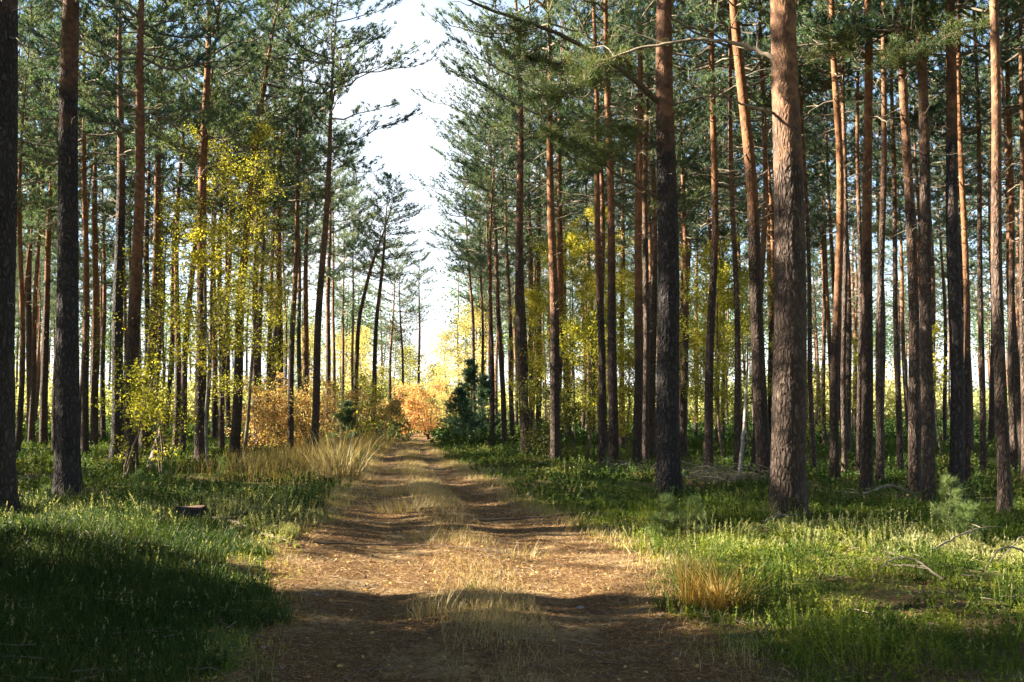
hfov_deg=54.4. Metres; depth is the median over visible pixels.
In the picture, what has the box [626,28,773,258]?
pine tree
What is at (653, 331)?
pine tree
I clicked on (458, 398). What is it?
young spruce
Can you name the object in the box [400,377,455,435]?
autumn bush
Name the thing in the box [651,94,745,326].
pine tree
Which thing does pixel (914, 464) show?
pine tree
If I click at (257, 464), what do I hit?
tawny grass
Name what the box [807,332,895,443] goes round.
birch tree
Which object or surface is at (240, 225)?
birch tree
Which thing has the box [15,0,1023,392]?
sky
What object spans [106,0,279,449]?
pine tree
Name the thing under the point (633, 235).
pine tree
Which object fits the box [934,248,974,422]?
pine tree
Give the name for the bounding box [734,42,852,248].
pine tree
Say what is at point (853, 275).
pine tree
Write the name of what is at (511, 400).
pine tree
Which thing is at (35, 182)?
pine tree
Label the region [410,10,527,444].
pine tree
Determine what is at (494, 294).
pine tree
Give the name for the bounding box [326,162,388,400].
pine tree
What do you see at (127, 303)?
pine tree
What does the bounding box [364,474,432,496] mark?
grass clump
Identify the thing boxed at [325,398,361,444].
young pine
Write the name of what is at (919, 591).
twig litter
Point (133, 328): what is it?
pine tree
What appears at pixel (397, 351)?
birch tree
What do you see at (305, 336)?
pine tree
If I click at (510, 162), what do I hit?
pine tree
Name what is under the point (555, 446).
pine tree
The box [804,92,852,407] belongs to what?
pine tree
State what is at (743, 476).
brushwood pile
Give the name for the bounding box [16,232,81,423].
pine tree
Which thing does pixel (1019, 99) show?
pine tree
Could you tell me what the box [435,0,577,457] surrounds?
pine tree
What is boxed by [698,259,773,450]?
birch tree
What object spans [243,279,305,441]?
birch tree
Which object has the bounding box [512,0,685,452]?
pine tree
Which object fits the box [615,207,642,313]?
pine tree
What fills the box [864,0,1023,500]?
pine tree
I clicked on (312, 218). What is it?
pine tree
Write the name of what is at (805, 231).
pine tree
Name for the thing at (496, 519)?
fallen branch
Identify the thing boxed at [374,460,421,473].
grass clump
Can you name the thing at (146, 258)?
pine tree
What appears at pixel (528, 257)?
pine tree
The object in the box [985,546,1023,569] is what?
fallen branch
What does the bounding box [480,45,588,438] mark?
pine tree
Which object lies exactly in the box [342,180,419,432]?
pine tree
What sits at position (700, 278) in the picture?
pine tree
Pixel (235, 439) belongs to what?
pine tree
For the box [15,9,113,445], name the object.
pine tree
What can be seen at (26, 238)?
pine tree
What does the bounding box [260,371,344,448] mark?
autumn bush
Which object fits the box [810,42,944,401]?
pine tree
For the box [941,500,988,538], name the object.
pine sapling
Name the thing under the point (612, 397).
pine tree
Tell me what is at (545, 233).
pine tree
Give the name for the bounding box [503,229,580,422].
pine tree
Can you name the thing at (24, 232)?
pine tree
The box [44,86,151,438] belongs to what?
pine tree
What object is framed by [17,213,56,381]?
pine tree
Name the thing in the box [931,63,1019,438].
pine tree
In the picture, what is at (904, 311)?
pine tree
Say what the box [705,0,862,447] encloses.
pine tree
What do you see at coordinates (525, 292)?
pine tree
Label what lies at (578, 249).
birch tree
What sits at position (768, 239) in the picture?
pine tree
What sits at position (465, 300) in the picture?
pine tree
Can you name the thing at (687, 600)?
grass clump
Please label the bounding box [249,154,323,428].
pine tree
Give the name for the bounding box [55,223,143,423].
pine tree
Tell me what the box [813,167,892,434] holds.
pine tree
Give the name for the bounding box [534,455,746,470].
brushwood pile
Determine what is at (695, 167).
pine tree
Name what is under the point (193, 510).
tree stump
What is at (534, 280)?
pine tree
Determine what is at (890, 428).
bilberry
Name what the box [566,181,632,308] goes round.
pine tree
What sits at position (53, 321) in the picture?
pine tree
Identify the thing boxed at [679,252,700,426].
pine tree
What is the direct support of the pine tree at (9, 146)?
on the ground at (890, 592)
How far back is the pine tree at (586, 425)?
64.49 m
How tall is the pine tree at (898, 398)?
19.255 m
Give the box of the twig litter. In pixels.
[0,457,1023,681]
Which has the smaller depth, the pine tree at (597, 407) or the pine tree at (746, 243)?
the pine tree at (597, 407)
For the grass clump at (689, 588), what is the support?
on the ground at (890, 592)
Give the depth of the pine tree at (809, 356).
24.55 m
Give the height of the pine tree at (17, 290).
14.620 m
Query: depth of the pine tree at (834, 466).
20.80 m
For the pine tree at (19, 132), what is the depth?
48.41 m
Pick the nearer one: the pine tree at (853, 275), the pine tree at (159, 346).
the pine tree at (159, 346)
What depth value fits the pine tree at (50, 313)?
88.84 m
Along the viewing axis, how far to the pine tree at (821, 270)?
53.52 m
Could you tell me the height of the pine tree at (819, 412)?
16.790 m
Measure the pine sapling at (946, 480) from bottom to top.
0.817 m
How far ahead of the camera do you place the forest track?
8.15 m
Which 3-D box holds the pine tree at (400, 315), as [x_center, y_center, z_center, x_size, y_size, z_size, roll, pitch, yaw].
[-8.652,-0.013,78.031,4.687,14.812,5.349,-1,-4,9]
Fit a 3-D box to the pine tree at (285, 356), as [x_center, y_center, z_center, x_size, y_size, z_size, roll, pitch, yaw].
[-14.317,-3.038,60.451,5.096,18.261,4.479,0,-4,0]
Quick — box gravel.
[274,486,722,681]
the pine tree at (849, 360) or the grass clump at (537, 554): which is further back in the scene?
the pine tree at (849, 360)
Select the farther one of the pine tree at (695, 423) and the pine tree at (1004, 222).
the pine tree at (695, 423)
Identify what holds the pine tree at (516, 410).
on the ground at (890, 592)
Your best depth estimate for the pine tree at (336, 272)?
57.08 m
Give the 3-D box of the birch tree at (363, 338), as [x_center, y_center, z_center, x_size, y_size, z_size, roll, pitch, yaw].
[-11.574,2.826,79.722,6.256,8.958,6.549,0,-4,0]
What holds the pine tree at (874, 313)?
on the ground at (890, 592)
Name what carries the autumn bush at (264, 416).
on the ground at (890, 592)
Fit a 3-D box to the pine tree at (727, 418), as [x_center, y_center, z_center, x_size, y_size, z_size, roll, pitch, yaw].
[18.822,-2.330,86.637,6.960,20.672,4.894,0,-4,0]
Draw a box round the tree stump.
[174,505,206,518]
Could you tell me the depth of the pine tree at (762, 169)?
49.13 m
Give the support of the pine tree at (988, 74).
on the ground at (890, 592)
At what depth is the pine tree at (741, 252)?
69.79 m
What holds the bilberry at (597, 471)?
on the ground at (890, 592)
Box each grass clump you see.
[269,436,347,474]
[293,420,396,482]
[363,493,451,513]
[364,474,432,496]
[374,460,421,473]
[386,525,444,541]
[394,591,443,617]
[401,574,474,619]
[461,573,478,588]
[478,540,555,560]
[640,549,788,618]
[647,580,673,608]
[661,577,727,610]
[671,537,717,611]
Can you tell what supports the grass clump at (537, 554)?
on the forest track
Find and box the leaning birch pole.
[737,334,750,477]
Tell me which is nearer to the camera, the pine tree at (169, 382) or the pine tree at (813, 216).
the pine tree at (813, 216)
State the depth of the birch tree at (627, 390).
32.68 m
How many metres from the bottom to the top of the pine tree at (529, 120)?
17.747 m
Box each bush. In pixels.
[89,349,179,480]
[115,358,202,477]
[219,382,301,449]
[228,374,311,448]
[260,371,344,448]
[294,365,375,441]
[320,363,397,440]
[355,379,411,441]
[378,382,431,436]
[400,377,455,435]
[510,377,588,460]
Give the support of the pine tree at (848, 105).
on the ground at (890, 592)
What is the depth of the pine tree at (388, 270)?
78.25 m
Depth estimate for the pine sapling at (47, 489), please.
14.98 m
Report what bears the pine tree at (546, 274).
on the ground at (890, 592)
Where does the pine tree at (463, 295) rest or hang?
on the ground at (890, 592)
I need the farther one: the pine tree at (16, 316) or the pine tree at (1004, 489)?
the pine tree at (16, 316)
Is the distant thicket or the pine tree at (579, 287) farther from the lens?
the distant thicket
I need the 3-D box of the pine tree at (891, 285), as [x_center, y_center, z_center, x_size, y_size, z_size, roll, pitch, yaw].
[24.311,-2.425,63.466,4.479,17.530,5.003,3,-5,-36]
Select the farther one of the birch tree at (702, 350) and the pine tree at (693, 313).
the pine tree at (693, 313)
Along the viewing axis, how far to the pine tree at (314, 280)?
62.74 m
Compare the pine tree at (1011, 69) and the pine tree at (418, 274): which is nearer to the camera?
the pine tree at (1011, 69)
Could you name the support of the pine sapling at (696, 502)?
on the ground at (890, 592)
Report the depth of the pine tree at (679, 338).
90.53 m
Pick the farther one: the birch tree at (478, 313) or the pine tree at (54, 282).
the birch tree at (478, 313)
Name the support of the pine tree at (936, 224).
on the ground at (890, 592)
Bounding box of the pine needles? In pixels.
[228,481,770,681]
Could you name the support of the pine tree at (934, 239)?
on the ground at (890, 592)
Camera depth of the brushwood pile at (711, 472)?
20.50 m
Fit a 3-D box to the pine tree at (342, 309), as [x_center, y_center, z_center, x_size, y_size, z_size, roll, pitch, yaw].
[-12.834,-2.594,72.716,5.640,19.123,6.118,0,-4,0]
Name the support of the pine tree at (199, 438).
on the ground at (890, 592)
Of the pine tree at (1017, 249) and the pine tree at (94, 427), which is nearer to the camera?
the pine tree at (94, 427)
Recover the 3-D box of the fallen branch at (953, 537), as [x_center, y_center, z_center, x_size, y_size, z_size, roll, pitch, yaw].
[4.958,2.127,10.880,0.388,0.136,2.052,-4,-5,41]
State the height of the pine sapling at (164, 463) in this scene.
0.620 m
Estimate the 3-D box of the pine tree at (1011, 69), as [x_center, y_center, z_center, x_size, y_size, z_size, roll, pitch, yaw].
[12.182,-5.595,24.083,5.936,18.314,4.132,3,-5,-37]
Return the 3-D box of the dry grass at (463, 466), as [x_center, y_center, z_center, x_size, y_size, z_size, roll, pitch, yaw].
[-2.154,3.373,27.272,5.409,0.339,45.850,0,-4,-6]
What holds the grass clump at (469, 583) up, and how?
on the forest track
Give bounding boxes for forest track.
[215,433,759,681]
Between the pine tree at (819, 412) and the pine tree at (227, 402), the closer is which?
the pine tree at (227, 402)
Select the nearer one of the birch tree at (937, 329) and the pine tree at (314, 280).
the birch tree at (937, 329)
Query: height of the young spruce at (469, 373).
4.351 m
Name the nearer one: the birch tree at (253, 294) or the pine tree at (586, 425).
the birch tree at (253, 294)
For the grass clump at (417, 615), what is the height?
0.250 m
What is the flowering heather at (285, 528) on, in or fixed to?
on the ground at (890, 592)
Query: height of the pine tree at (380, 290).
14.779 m
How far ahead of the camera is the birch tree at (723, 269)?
31.02 m
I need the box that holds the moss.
[2,490,1023,681]
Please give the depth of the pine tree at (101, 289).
54.78 m
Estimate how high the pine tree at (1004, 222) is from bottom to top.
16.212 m
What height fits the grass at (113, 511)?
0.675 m
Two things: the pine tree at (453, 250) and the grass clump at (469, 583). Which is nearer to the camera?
the grass clump at (469, 583)
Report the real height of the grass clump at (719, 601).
0.490 m
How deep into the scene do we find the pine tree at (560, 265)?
36.72 m
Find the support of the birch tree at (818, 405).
on the ground at (890, 592)
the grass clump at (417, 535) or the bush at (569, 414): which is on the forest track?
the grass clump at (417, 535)
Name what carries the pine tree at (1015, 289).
on the ground at (890, 592)
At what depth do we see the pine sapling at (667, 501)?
12.22 m
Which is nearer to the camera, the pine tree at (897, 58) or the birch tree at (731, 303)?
the pine tree at (897, 58)
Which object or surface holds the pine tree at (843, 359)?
on the ground at (890, 592)
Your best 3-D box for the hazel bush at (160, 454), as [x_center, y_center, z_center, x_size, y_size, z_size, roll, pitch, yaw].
[-8.104,1.786,22.454,1.977,2.844,1.615,0,-4,0]
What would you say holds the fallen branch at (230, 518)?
on the ground at (890, 592)
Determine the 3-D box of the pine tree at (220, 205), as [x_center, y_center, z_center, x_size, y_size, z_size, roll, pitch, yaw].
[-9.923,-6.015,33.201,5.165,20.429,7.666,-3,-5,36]
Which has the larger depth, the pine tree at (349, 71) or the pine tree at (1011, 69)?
the pine tree at (349, 71)
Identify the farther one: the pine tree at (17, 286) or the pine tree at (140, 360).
the pine tree at (140, 360)
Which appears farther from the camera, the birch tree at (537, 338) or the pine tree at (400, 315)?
the pine tree at (400, 315)
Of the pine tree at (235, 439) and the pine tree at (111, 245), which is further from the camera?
the pine tree at (111, 245)
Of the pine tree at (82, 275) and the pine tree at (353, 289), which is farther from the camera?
the pine tree at (82, 275)
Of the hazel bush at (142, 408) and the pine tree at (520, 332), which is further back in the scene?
the pine tree at (520, 332)
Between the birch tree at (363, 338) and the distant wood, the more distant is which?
the distant wood
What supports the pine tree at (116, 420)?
on the ground at (890, 592)
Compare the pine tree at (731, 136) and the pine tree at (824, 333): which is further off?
the pine tree at (824, 333)
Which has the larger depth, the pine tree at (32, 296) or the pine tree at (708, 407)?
the pine tree at (32, 296)
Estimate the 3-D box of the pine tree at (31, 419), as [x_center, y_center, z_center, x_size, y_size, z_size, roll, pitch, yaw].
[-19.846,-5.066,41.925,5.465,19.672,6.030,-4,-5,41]
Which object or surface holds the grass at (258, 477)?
on the ground at (890, 592)
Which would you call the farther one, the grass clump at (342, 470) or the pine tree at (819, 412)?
the pine tree at (819, 412)
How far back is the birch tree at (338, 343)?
75.56 m
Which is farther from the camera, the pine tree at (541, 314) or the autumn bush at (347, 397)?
the pine tree at (541, 314)
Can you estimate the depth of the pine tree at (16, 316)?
83.60 m
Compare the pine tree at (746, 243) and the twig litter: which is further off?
the pine tree at (746, 243)
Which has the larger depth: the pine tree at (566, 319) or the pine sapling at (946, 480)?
the pine tree at (566, 319)
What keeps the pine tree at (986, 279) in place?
on the ground at (890, 592)
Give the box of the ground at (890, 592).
[0,432,1023,681]
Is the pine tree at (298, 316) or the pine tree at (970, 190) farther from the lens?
the pine tree at (298, 316)
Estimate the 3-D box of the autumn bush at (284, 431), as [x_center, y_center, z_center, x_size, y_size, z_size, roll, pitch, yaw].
[-9.095,2.671,37.685,3.321,3.243,3.525,0,-4,0]
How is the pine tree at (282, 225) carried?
on the ground at (890, 592)
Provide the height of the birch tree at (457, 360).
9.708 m
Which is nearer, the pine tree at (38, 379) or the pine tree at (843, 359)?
the pine tree at (843, 359)
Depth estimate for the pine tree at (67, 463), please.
18.52 m
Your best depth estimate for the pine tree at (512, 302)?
94.09 m
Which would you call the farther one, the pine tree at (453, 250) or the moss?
the pine tree at (453, 250)
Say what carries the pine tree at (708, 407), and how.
on the ground at (890, 592)
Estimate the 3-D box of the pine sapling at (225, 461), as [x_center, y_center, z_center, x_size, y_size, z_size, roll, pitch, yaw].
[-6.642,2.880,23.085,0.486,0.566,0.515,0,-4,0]
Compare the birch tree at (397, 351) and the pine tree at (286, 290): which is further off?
the birch tree at (397, 351)
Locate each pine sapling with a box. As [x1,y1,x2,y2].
[31,482,58,505]
[125,467,151,499]
[154,460,179,484]
[215,454,234,475]
[641,493,685,536]
[678,492,709,531]
[923,472,987,533]
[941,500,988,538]
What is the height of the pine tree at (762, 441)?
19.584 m
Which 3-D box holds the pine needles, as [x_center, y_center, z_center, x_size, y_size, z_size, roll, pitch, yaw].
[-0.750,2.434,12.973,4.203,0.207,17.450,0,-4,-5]
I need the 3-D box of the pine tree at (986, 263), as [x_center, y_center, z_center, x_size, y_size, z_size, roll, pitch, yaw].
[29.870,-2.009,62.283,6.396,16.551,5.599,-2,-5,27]
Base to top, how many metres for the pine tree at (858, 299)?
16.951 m
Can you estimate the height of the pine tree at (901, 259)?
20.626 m
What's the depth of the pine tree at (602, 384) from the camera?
26.64 m
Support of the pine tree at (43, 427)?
on the ground at (890, 592)
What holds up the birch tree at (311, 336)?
on the ground at (890, 592)
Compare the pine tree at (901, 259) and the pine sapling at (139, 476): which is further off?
the pine tree at (901, 259)
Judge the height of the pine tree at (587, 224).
20.761 m
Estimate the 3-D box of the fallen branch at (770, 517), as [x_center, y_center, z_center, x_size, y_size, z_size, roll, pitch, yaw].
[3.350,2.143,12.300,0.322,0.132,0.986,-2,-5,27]
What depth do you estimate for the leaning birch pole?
22.68 m
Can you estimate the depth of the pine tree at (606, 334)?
85.26 m
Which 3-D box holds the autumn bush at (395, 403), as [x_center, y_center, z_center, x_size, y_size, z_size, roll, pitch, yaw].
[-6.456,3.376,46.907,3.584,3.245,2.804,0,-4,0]
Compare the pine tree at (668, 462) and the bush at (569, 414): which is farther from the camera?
the bush at (569, 414)
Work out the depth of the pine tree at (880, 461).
20.43 m
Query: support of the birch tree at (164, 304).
on the ground at (890, 592)
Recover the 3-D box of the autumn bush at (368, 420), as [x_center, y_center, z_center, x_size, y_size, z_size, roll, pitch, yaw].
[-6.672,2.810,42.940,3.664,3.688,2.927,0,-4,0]
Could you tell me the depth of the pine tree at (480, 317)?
88.75 m
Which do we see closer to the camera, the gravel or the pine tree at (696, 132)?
the gravel
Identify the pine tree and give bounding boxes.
[0,0,43,516]
[14,229,43,360]
[15,0,89,452]
[15,0,103,413]
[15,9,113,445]
[15,92,47,348]
[15,176,82,361]
[15,238,24,314]
[15,242,56,358]
[15,247,32,352]
[15,252,51,329]
[16,2,90,300]
[16,2,110,442]
[16,60,52,251]
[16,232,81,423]
[17,0,89,440]
[17,35,104,446]
[17,192,56,422]
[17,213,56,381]
[18,0,149,450]
[18,0,211,455]
[18,0,223,460]
[18,0,264,469]
[22,133,126,298]
[23,242,56,363]
[31,35,145,446]
[32,248,99,343]
[38,0,99,494]
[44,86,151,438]
[50,219,108,334]
[53,142,133,431]
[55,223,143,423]
[57,0,273,451]
[78,13,188,297]
[78,70,169,439]
[79,123,172,441]
[79,218,126,369]
[88,28,197,441]
[99,252,143,347]
[100,0,280,460]
[105,36,211,436]
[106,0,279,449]
[107,256,144,344]
[126,0,333,454]
[126,216,179,418]
[128,112,213,433]
[146,32,311,438]
[147,0,397,458]
[150,8,292,437]
[162,68,284,437]
[167,23,294,449]
[168,134,261,425]
[198,0,328,447]
[204,0,360,446]
[210,53,346,440]
[224,163,325,391]
[227,0,385,451]
[235,136,322,431]
[236,0,342,440]
[238,0,450,450]
[248,155,316,427]
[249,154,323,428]
[265,87,371,431]
[265,115,334,428]
[270,147,375,422]
[271,113,388,432]
[308,178,373,398]
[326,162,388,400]
[340,169,432,433]
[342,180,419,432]
[351,237,437,399]
[370,248,433,420]
[390,249,437,422]
[409,108,502,434]
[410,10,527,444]
[420,0,629,461]
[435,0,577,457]
[436,179,523,414]
[437,118,532,427]
[440,111,502,415]
[442,35,593,388]
[443,83,540,446]
[446,184,514,373]
[450,239,505,329]
[451,44,590,439]
[452,0,708,495]
[461,222,504,384]
[463,242,527,419]
[464,168,515,428]
[474,227,547,425]
[479,65,592,437]
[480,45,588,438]
[488,79,566,350]
[493,178,567,341]
[500,37,633,439]
[500,223,547,334]
[500,263,546,331]
[503,0,613,437]
[503,208,546,408]
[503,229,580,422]
[507,39,603,436]
[509,160,567,385]
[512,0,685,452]
[512,0,726,467]
[523,159,642,430]
[525,163,578,383]
[531,0,812,518]
[542,158,620,429]
[543,0,740,458]
[544,169,626,430]
[545,253,580,377]
[552,0,705,446]
[554,123,642,315]
[562,0,678,463]
[566,0,756,462]
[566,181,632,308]
[566,219,618,330]
[570,89,696,353]
[574,21,733,338]
[587,76,696,346]
[590,0,727,469]
[590,0,875,470]
[592,67,747,308]
[593,249,626,407]
[595,235,679,362]
[607,0,815,469]
[615,25,754,447]
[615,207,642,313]
[616,247,648,329]
[620,86,724,262]
[625,4,733,456]
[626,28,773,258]
[629,222,693,303]
[645,0,770,477]
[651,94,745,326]
[657,222,708,415]
[673,0,828,470]
[673,1,855,329]
[675,101,740,435]
[678,82,773,442]
[679,210,743,353]
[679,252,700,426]
[686,0,845,343]
[687,58,771,439]
[688,0,873,302]
[689,46,809,440]
[690,212,742,354]
[693,208,766,422]
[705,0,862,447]
[720,40,835,292]
[720,184,766,335]
[726,0,909,474]
[726,211,767,419]
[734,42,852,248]
[739,158,820,285]
[741,0,873,469]
[747,0,875,413]
[747,0,912,451]
[760,0,975,492]
[763,1,897,445]
[769,0,896,475]
[796,1,989,502]
[797,0,1023,483]
[798,0,904,479]
[803,0,939,483]
[803,58,912,446]
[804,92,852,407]
[805,218,858,377]
[806,140,874,437]
[806,228,853,425]
[806,238,831,420]
[806,242,834,420]
[810,0,982,471]
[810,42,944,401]
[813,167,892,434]
[825,138,890,427]
[830,2,1019,451]
[830,240,891,339]
[849,46,970,310]
[850,172,933,377]
[850,254,875,347]
[853,2,1019,441]
[859,0,1019,451]
[861,0,1023,472]
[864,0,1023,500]
[872,111,945,430]
[874,0,934,490]
[885,250,919,356]
[891,95,1004,441]
[891,244,947,332]
[892,215,946,316]
[906,0,1023,457]
[912,130,986,340]
[928,0,1023,478]
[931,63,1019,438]
[931,70,1019,367]
[931,168,988,345]
[932,5,1019,441]
[932,192,989,336]
[934,187,1016,347]
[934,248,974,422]
[941,61,1019,246]
[944,60,1019,358]
[970,204,1016,355]
[971,0,1023,472]
[983,201,1019,335]
[987,0,1018,513]
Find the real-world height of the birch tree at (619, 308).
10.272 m
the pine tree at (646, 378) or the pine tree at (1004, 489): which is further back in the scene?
the pine tree at (646, 378)
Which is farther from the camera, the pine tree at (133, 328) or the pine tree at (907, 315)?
the pine tree at (907, 315)
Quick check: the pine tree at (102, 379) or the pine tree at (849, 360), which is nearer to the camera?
the pine tree at (849, 360)
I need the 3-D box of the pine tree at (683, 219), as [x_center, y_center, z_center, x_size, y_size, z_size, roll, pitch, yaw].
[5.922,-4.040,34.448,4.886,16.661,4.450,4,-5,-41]
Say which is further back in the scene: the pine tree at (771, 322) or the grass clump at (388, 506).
the pine tree at (771, 322)
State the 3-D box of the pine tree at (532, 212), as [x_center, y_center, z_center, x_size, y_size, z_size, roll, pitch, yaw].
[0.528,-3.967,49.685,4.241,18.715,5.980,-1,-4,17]
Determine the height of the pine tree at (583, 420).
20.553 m
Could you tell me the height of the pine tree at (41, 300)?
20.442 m
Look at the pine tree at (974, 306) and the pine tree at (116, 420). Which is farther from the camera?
the pine tree at (974, 306)
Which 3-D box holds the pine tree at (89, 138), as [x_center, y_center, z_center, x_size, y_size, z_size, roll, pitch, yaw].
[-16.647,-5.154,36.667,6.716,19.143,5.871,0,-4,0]
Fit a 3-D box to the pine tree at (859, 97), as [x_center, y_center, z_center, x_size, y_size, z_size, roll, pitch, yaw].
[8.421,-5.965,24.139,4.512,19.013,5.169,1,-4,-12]
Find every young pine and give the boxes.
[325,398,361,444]
[377,397,416,441]
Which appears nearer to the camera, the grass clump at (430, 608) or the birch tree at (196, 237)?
the grass clump at (430, 608)
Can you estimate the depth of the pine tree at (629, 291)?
70.31 m
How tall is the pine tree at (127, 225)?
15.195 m
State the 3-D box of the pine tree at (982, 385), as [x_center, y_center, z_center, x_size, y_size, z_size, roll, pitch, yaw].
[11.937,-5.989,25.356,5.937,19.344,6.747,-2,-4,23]
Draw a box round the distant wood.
[14,236,1007,400]
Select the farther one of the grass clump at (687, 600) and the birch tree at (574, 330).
the birch tree at (574, 330)
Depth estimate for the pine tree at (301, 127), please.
37.00 m
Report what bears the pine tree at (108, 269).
on the ground at (890, 592)
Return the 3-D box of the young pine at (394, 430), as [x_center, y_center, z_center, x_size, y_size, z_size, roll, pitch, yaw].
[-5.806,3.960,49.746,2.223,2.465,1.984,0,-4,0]
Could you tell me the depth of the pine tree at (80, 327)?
78.76 m
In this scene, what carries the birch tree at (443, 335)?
on the ground at (890, 592)
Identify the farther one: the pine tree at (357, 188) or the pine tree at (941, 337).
the pine tree at (941, 337)
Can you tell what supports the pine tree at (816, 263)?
on the ground at (890, 592)
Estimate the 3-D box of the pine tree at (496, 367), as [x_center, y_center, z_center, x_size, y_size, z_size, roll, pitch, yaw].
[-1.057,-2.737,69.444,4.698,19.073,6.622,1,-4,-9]
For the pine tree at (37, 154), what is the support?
on the ground at (890, 592)
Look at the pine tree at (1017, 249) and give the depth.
54.30 m
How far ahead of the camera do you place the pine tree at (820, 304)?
79.96 m
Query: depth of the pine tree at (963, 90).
20.98 m
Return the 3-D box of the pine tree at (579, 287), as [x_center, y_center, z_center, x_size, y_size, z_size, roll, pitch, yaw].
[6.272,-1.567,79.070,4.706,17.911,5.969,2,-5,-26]
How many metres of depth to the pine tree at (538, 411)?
47.11 m
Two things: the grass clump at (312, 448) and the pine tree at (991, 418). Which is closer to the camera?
the grass clump at (312, 448)
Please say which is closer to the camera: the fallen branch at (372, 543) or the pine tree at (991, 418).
the fallen branch at (372, 543)
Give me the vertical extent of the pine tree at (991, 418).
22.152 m
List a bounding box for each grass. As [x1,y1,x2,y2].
[16,439,1022,518]
[132,430,392,487]
[146,440,894,681]
[396,437,584,681]
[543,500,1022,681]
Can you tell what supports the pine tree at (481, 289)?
on the ground at (890, 592)
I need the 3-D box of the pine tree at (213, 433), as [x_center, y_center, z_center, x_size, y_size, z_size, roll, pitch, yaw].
[-14.618,-5.232,48.768,7.160,21.104,6.942,-4,-5,41]
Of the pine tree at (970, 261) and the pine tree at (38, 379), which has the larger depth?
the pine tree at (38, 379)
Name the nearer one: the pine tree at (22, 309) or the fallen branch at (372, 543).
the fallen branch at (372, 543)
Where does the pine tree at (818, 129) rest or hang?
on the ground at (890, 592)
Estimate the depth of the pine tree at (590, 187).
49.87 m
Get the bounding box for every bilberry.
[15,410,1017,444]
[16,431,1023,513]
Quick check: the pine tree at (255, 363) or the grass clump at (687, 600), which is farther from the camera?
the pine tree at (255, 363)
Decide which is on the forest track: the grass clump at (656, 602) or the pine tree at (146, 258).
the grass clump at (656, 602)
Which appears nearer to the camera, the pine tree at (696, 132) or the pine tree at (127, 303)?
the pine tree at (696, 132)
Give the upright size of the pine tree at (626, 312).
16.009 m
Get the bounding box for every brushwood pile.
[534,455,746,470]
[681,454,769,484]
[688,466,769,485]
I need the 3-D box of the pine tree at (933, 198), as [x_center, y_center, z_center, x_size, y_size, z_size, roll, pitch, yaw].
[18.074,-5.754,42.292,6.779,21.076,5.919,1,-4,-19]
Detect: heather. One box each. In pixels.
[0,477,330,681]
[0,484,1023,569]
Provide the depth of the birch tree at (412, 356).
91.76 m
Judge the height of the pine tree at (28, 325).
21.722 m
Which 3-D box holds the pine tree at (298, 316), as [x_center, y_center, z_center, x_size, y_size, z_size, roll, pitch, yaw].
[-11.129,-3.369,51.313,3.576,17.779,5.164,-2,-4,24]
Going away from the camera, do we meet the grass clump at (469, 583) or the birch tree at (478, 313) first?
the grass clump at (469, 583)
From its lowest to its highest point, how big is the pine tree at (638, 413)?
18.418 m
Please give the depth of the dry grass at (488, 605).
8.04 m
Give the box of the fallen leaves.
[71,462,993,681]
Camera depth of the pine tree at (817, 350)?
70.02 m
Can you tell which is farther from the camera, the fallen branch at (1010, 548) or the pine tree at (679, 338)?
the pine tree at (679, 338)
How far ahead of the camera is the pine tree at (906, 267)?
80.61 m
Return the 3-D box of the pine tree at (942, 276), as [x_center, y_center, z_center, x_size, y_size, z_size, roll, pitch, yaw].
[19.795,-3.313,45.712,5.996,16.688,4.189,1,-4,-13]
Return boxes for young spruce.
[436,386,482,440]
[447,357,489,438]
[466,373,501,438]
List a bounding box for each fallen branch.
[147,399,170,466]
[202,515,285,540]
[314,537,510,552]
[479,512,596,521]
[761,510,801,522]
[865,551,942,579]
[933,523,1000,549]
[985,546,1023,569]
[997,536,1023,562]
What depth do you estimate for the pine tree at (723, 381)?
49.30 m
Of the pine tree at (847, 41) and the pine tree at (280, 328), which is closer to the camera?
the pine tree at (847, 41)
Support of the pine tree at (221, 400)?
on the ground at (890, 592)
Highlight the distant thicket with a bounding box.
[15,353,1008,423]
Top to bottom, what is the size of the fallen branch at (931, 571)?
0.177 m
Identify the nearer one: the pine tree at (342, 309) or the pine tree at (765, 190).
the pine tree at (765, 190)
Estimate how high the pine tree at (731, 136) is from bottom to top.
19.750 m
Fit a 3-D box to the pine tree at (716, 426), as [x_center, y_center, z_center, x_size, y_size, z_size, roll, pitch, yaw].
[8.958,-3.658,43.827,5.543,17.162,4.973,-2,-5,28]
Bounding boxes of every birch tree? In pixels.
[79,191,239,463]
[146,116,294,429]
[149,210,268,468]
[208,105,330,457]
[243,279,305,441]
[265,318,332,415]
[309,329,388,421]
[331,325,404,419]
[368,321,424,412]
[381,344,430,417]
[411,359,459,420]
[413,324,462,426]
[431,302,508,413]
[444,312,480,412]
[495,284,580,439]
[516,298,634,458]
[524,213,623,448]
[545,203,642,402]
[562,339,656,451]
[605,258,705,395]
[656,301,750,452]
[679,232,773,457]
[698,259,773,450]
[806,363,847,447]
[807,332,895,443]
[932,315,949,457]
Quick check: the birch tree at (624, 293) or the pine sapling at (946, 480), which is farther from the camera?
the birch tree at (624, 293)

